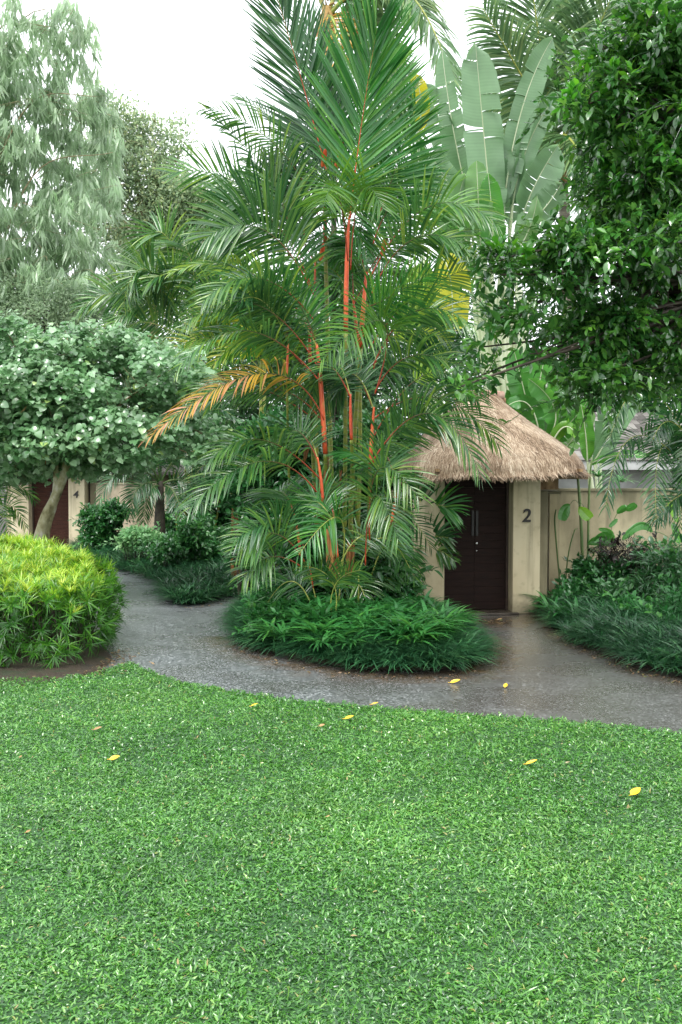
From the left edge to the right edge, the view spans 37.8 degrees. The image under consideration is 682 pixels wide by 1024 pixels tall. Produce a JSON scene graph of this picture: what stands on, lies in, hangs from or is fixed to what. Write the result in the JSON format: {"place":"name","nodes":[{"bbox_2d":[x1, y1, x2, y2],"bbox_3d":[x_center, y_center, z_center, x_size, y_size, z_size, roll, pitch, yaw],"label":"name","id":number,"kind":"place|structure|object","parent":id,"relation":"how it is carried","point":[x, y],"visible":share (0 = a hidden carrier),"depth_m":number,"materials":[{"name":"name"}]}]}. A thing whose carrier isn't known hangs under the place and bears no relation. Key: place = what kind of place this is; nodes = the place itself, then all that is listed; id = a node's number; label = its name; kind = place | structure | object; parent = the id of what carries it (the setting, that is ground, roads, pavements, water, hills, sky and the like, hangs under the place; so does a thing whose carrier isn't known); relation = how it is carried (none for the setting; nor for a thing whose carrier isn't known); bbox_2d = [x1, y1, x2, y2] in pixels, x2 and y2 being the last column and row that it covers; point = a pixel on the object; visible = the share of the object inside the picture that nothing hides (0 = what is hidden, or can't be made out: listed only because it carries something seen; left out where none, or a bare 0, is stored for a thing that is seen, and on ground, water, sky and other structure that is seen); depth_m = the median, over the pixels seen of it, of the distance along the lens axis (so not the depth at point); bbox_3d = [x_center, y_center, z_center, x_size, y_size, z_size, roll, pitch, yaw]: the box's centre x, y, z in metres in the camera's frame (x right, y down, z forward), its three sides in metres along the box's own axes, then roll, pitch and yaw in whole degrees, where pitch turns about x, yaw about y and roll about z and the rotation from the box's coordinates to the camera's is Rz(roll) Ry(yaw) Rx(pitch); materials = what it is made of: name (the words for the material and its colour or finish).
{"place":"outdoors","nodes":[
{"label":"outdoors","id":0,"kind":"place"},
{"bbox_2d":[0,484,6,537],"bbox_3d":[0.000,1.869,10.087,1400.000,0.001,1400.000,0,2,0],"label":"ground","id":1,"kind":"structure","parent":0,"point":[3,518],"depth_m":44.49,"materials":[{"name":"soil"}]},
{"bbox_2d":[1,275,252,422],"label":"background tree","id":2,"kind":"object","parent":1,"relation":"on","point":[162,337],"visible":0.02,"depth_m":42.33,"materials":[{"name":"green plant"}]},
{"bbox_2d":[62,80,254,410],"bbox_3d":[-7.197,-8.094,39.763,8.552,17.406,5.356,0,2,0],"label":"tall tree","id":3,"kind":"object","parent":1,"relation":"on","point":[142,203],"visible":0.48,"depth_m":38.69,"materials":[{"name":"green plant"}]},
{"bbox_2d":[216,513,291,594],"bbox_3d":[-1.195,0.729,17.479,2.039,1.864,1.697,0,2,0],"label":"shrub","id":4,"kind":"object","parent":1,"relation":"on","point":[227,555],"visible":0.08,"depth_m":17.42,"materials":[{"name":"green plant"}]},
{"bbox_2d":[235,230,412,445],"bbox_3d":[-0.487,-2.838,26.115,5.320,8.107,6.465,0,2,0],"label":"background tree","id":5,"kind":"object","parent":1,"relation":"on","point":[375,398],"visible":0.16,"depth_m":26.57,"materials":[{"name":"green plant"}]},
{"bbox_2d":[296,218,479,435],"bbox_3d":[2.162,-4.426,33.742,7.448,10.585,5.524,0,2,0],"label":"background tree","id":6,"kind":"object","parent":1,"relation":"on","point":[409,381],"visible":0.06,"depth_m":32.59,"materials":[{"name":"green plant"}]},
{"bbox_2d":[523,229,681,412],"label":"background tree","id":7,"kind":"object","parent":1,"relation":"on","point":[540,308],"visible":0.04,"depth_m":30.95,"materials":[{"name":"green plant"}]},
{"bbox_2d":[559,412,681,487],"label":"villa","id":8,"kind":"object","parent":1,"relation":"on","point":[633,467],"visible":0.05,"depth_m":22.59,"materials":[{"name":"grey"}]},
{"bbox_2d":[604,0,678,27],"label":"coconut palm","id":9,"kind":"object","parent":1,"relation":"on","point":[618,20],"visible":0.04,"depth_m":24.76,"materials":[{"name":"green plant"}]},
{"bbox_2d":[104,424,272,482],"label":"pavilion","id":10,"kind":"structure","parent":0,"point":[166,477],"depth_m":34.48,"materials":[{"name":"beige paint"}]},
{"bbox_2d":[0,0,672,426],"label":"sky","id":11,"kind":"structure","parent":0,"point":[173,54],"materials":[{"name":"white"}]},
{"bbox_2d":[0,660,681,1023],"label":"lawn ground","id":12,"kind":"structure","parent":0,"point":[313,1000],"depth_m":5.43,"materials":[{"name":"green plant"}]},
{"bbox_2d":[107,755,118,759],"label":"fallen leaf","id":13,"kind":"object","parent":12,"relation":"on","point":[113,757],"visible":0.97,"depth_m":7.64,"materials":[{"name":"yellow plant"}]},
{"bbox_2d":[629,787,639,795],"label":"fallen leaf","id":14,"kind":"object","parent":12,"relation":"on","point":[633,791],"visible":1,"depth_m":6.83,"materials":[{"name":"yellow plant"}]},
{"bbox_2d":[89,569,681,732],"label":"path","id":15,"kind":"structure","parent":0,"point":[540,672],"depth_m":11.08,"materials":[{"name":"grey concrete"}]},
{"bbox_2d":[0,587,110,685],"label":"bed soil","id":16,"kind":"structure","parent":15,"relation":"on","point":[23,669],"depth_m":11.34,"materials":[{"name":"brown soil"}]},
{"bbox_2d":[0,483,40,546],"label":"areca palm","id":17,"kind":"object","parent":16,"relation":"on","point":[24,493],"visible":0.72,"depth_m":19.21,"materials":[{"name":"green plant"}]},
{"bbox_2d":[0,530,129,668],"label":"hedge","id":18,"kind":"object","parent":16,"relation":"on","point":[80,583],"visible":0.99,"depth_m":11.99,"materials":[{"name":"green plant"}]},
{"bbox_2d":[0,309,233,575],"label":"round leaved tree","id":19,"kind":"object","parent":16,"relation":"on","point":[63,419],"visible":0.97,"depth_m":16.81,"materials":[{"name":"green plant"}]},
{"bbox_2d":[0,267,111,532],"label":"shrubby tree","id":20,"kind":"object","parent":15,"relation":"on","point":[37,311],"visible":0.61,"depth_m":29.11,"materials":[{"name":"green plant"}]},
{"bbox_2d":[6,474,111,546],"bbox_3d":[-8.480,-0.822,30.486,3.732,3.605,3.881,0,2,0],"label":"gatehouse","id":21,"kind":"object","parent":15,"relation":"on","point":[73,496],"visible":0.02,"depth_m":29.53,"materials":[{"name":"beige paint"}]},
{"bbox_2d":[34,478,52,540],"bbox_3d":[-8.852,-0.058,29.612,0.551,2.062,0.075,0,2,4],"label":"door leaf","id":22,"kind":"structure","parent":21,"relation":"in","point":[43,493],"depth_m":29.60,"materials":[{"name":"black paint"}]},
{"bbox_2d":[52,480,68,544],"bbox_3d":[-8.297,-0.057,29.589,0.551,2.062,0.044,0,2,4],"label":"door leaf","id":23,"kind":"structure","parent":21,"relation":"in","point":[60,521],"depth_m":29.58,"materials":[{"name":"black paint"}]},
{"bbox_2d":[0,0,179,327],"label":"bamboo clump","id":24,"kind":"object","parent":15,"relation":"on","point":[44,108],"visible":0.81,"depth_m":31.14,"materials":[{"name":"green plant"}]},
{"bbox_2d":[59,532,261,604],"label":"mondo grass","id":25,"kind":"structure","parent":15,"relation":"on","point":[181,583],"depth_m":19.18,"materials":[{"name":"green plant"}]},
{"bbox_2d":[68,496,135,549],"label":"shrub","id":26,"kind":"object","parent":25,"relation":"on","point":[104,524],"visible":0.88,"depth_m":25.32,"materials":[{"name":"green plant"}]},
{"bbox_2d":[99,521,167,562],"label":"shrub","id":27,"kind":"object","parent":25,"relation":"on","point":[128,541],"visible":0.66,"depth_m":22.40,"materials":[{"name":"green plant"}]},
{"bbox_2d":[92,434,214,533],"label":"date palm","id":28,"kind":"object","parent":25,"relation":"on","point":[147,487],"visible":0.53,"depth_m":23.79,"materials":[{"name":"leaf"},{"name":"dark bark"}]},
{"bbox_2d":[69,199,271,482],"bbox_3d":[-4.338,-3.364,25.580,5.428,9.101,1.907,0,2,0],"label":"areca palm","id":29,"kind":"object","parent":25,"relation":"on","point":[156,287],"visible":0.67,"depth_m":25.40,"materials":[{"name":"green plant"}]},
{"bbox_2d":[135,510,230,566],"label":"shrub","id":30,"kind":"object","parent":25,"relation":"on","point":[198,537],"visible":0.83,"depth_m":20.81,"materials":[{"name":"green plant"}]},
{"bbox_2d":[142,401,245,529],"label":"areca palm","id":31,"kind":"object","parent":25,"relation":"on","point":[225,412],"visible":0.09,"depth_m":24.03,"materials":[{"name":"green plant"}]},
{"bbox_2d":[165,474,231,533],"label":"shrub","id":32,"kind":"object","parent":25,"relation":"on","point":[221,520],"visible":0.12,"depth_m":24.60,"materials":[{"name":"green plant"}]},
{"bbox_2d":[177,435,251,578],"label":"areca palm","id":33,"kind":"object","parent":25,"relation":"on","point":[201,492],"visible":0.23,"depth_m":18.69,"materials":[{"name":"green plant"}]},
{"bbox_2d":[163,286,306,415],"bbox_3d":[-2.166,-1.843,21.634,3.537,6.392,1.542,0,2,-9],"label":"areca palm","id":34,"kind":"object","parent":25,"relation":"on","point":[216,356],"visible":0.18,"depth_m":21.60,"materials":[{"name":"green plant"}]},
{"bbox_2d":[157,254,323,461],"bbox_3d":[-2.800,-3.752,31.713,6.180,9.418,5.183,-1,3,-26],"label":"areca palm","id":35,"kind":"object","parent":25,"relation":"on","point":[244,413],"visible":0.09,"depth_m":30.66,"materials":[{"name":"green plant"}]},
{"bbox_2d":[297,0,462,426],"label":"coconut palm","id":36,"kind":"object","parent":25,"relation":"on","point":[427,9],"visible":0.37,"depth_m":23.59,"materials":[{"name":"green plant"}]},
{"bbox_2d":[95,483,256,531],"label":"garden wall","id":37,"kind":"structure","parent":15,"relation":"on","point":[116,490],"depth_m":29.11,"materials":[{"name":"paint"}]},
{"bbox_2d":[32,602,679,682],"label":"leaf litter","id":38,"kind":"object","parent":15,"relation":"on","point":[118,650],"visible":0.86,"depth_m":11.48,"materials":[{"name":"brown plant"}]},
{"bbox_2d":[249,643,465,669],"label":"bed soil","id":39,"kind":"structure","parent":15,"relation":"on","point":[324,661],"depth_m":11.48,"materials":[{"name":"brown soil"}]},
{"bbox_2d":[232,581,297,643],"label":"shrub","id":40,"kind":"object","parent":39,"relation":"on","point":[273,607],"visible":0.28,"depth_m":13.10,"materials":[{"name":"green plant"}]},
{"bbox_2d":[209,396,423,598],"bbox_3d":[-0.253,-0.122,16.756,3.944,3.792,2.286,0,2,0],"label":"areca palm","id":41,"kind":"object","parent":39,"relation":"on","point":[276,481],"visible":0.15,"depth_m":16.50,"materials":[{"name":"green plant"}]},
{"bbox_2d":[241,613,393,652],"bbox_3d":[-0.093,1.432,12.434,2.421,0.264,2.628,0,2,0],"label":"bright fern","id":42,"kind":"object","parent":39,"relation":"on","point":[266,630],"visible":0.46,"depth_m":11.84,"materials":[{"name":"green plant"}]},
{"bbox_2d":[138,0,513,615],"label":"red palm clump","id":43,"kind":"object","parent":39,"relation":"on","point":[328,138],"visible":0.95,"depth_m":13.34,"materials":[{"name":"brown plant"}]},
{"bbox_2d":[249,525,443,602],"bbox_3d":[0.078,1.131,14.452,2.916,1.934,1.932,0,2,0],"label":"shrub","id":44,"kind":"object","parent":39,"relation":"on","point":[381,567],"visible":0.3,"depth_m":14.04,"materials":[{"name":"green plant"}]},
{"bbox_2d":[205,585,512,673],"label":"mondo grass","id":45,"kind":"structure","parent":39,"relation":"on","point":[462,647],"depth_m":11.49,"materials":[{"name":"green plant"}]},
{"bbox_2d":[233,576,484,647],"bbox_3d":[0.195,1.237,14.286,3.530,0.442,6.511,0,2,0],"label":"lance fern","id":46,"kind":"object","parent":45,"relation":"on","point":[419,617],"visible":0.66,"depth_m":12.43,"materials":[{"name":"green plant"}]},
{"bbox_2d":[360,468,470,593],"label":"young palm","id":47,"kind":"object","parent":15,"relation":"on","point":[450,514],"visible":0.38,"depth_m":15.34,"materials":[{"name":"green plant"}]},
{"bbox_2d":[394,74,470,427],"bbox_3d":[1.716,-3.556,19.181,0.841,9.990,1.442,-2,3,-42],"label":"banana plant","id":48,"kind":"object","parent":15,"relation":"on","point":[422,87],"visible":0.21,"depth_m":19.13,"materials":[{"name":"green plant"}]},
{"bbox_2d":[412,37,566,397],"bbox_3d":[3.016,-4.187,20.651,3.172,11.160,1.439,0,2,0],"label":"travellers palm","id":49,"kind":"object","parent":15,"relation":"on","point":[497,163],"visible":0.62,"depth_m":20.48,"materials":[{"name":"green plant"}]},
{"bbox_2d":[387,390,594,615],"bbox_3d":[2.382,-0.242,16.688,3.447,3.605,3.607,0,2,0],"label":"gatehouse","id":50,"kind":"object","parent":15,"relation":"on","point":[500,546],"visible":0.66,"depth_m":15.68,"materials":[{"name":"beige paint"}]},
{"bbox_2d":[444,480,474,608],"bbox_3d":[1.871,0.521,15.819,0.501,2.062,0.068,0,2,-6],"label":"door leaf","id":51,"kind":"structure","parent":50,"relation":"in","point":[458,582],"depth_m":15.83,"materials":[{"name":"black paint"}]},
{"bbox_2d":[474,480,505,608],"bbox_3d":[2.374,0.519,15.868,0.501,2.062,0.075,0,2,-6],"label":"door leaf","id":52,"kind":"structure","parent":50,"relation":"in","point":[490,503],"depth_m":15.87,"materials":[{"name":"black paint"}]},
{"bbox_2d":[505,347,594,450],"bbox_3d":[3.957,-0.841,19.037,1.777,4.602,1.129,0,2,0],"label":"heliconia clump","id":53,"kind":"object","parent":15,"relation":"on","point":[528,391],"visible":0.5,"depth_m":18.72,"materials":[{"name":"green plant"}]},
{"bbox_2d":[542,490,560,598],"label":"garden wall","id":54,"kind":"structure","parent":15,"relation":"on","point":[553,506],"depth_m":16.44,"materials":[{"name":"beige paint"}]},
{"bbox_2d":[526,585,681,674],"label":"mondo grass","id":55,"kind":"structure","parent":15,"relation":"on","point":[623,632],"depth_m":12.52,"materials":[{"name":"green plant"}]},
{"bbox_2d":[423,0,681,455],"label":"broadleaf tree","id":56,"kind":"object","parent":55,"relation":"on","point":[626,105],"visible":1,"depth_m":9.58,"materials":[{"name":"green plant"}]},
{"bbox_2d":[525,590,589,618],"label":"peace lily","id":57,"kind":"object","parent":55,"relation":"on","point":[545,601],"visible":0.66,"depth_m":14.72,"materials":[{"name":"green plant"}]},
{"bbox_2d":[529,536,652,613],"bbox_3d":[4.165,1.127,15.754,2.126,1.550,1.850,2,3,35],"label":"shrub","id":58,"kind":"object","parent":55,"relation":"on","point":[580,565],"visible":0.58,"depth_m":15.67,"materials":[{"name":"green plant"}]},
{"bbox_2d":[581,530,636,580],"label":"ti plant","id":59,"kind":"object","parent":55,"relation":"on","point":[601,548],"visible":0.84,"depth_m":15.78,"materials":[{"name":"purple plant"}]},
{"bbox_2d":[554,457,680,577],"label":"cane plant","id":60,"kind":"object","parent":55,"relation":"on","point":[585,513],"visible":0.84,"depth_m":16.08,"materials":[{"name":"green plant"}]},
{"bbox_2d":[575,523,681,608],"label":"shrub","id":61,"kind":"object","parent":55,"relation":"on","point":[671,569],"visible":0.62,"depth_m":14.39,"materials":[{"name":"green plant"}]},
{"bbox_2d":[597,524,669,579],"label":"ti plant","id":62,"kind":"object","parent":55,"relation":"on","point":[631,547],"visible":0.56,"depth_m":15.38,"materials":[{"name":"purple plant"}]},
{"bbox_2d":[594,373,681,544],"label":"areca palm","id":63,"kind":"object","parent":55,"relation":"on","point":[673,434],"visible":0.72,"depth_m":13.44,"materials":[{"name":"green plant"}]},
{"bbox_2d":[602,573,681,625],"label":"shrub","id":64,"kind":"object","parent":55,"relation":"on","point":[668,606],"visible":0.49,"depth_m":13.33,"materials":[{"name":"green plant"}]},
{"bbox_2d":[643,645,680,667],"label":"fern","id":65,"kind":"object","parent":55,"relation":"on","point":[677,659],"visible":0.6,"depth_m":11.15,"materials":[{"name":"green plant"}]},
{"bbox_2d":[541,488,681,584],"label":"garden wall","id":66,"kind":"structure","parent":15,"relation":"on","point":[627,520],"depth_m":17.50,"materials":[{"name":"beige paint"}]},
{"bbox_2d":[586,470,603,476],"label":"wall fern","id":67,"kind":"object","parent":66,"relation":"on","point":[599,474],"depth_m":17.45,"materials":[{"name":"green plant"}]},
{"bbox_2d":[605,472,639,482],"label":"wall fern","id":68,"kind":"object","parent":66,"relation":"on","point":[619,478],"depth_m":17.44,"materials":[{"name":"green plant"}]},
{"bbox_2d":[453,0,640,394],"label":"coconut palm","id":69,"kind":"object","parent":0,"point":[562,11],"visible":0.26,"depth_m":26.54,"materials":[{"name":"green plant"}]},
{"bbox_2d":[575,395,645,487],"bbox_3d":[5.038,-0.470,18.601,1.341,3.889,0.571,0,2,12],"label":"heliconia clump","id":70,"kind":"object","parent":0,"point":[590,441],"visible":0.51,"depth_m":18.54,"materials":[{"name":"green plant"}]}
]}

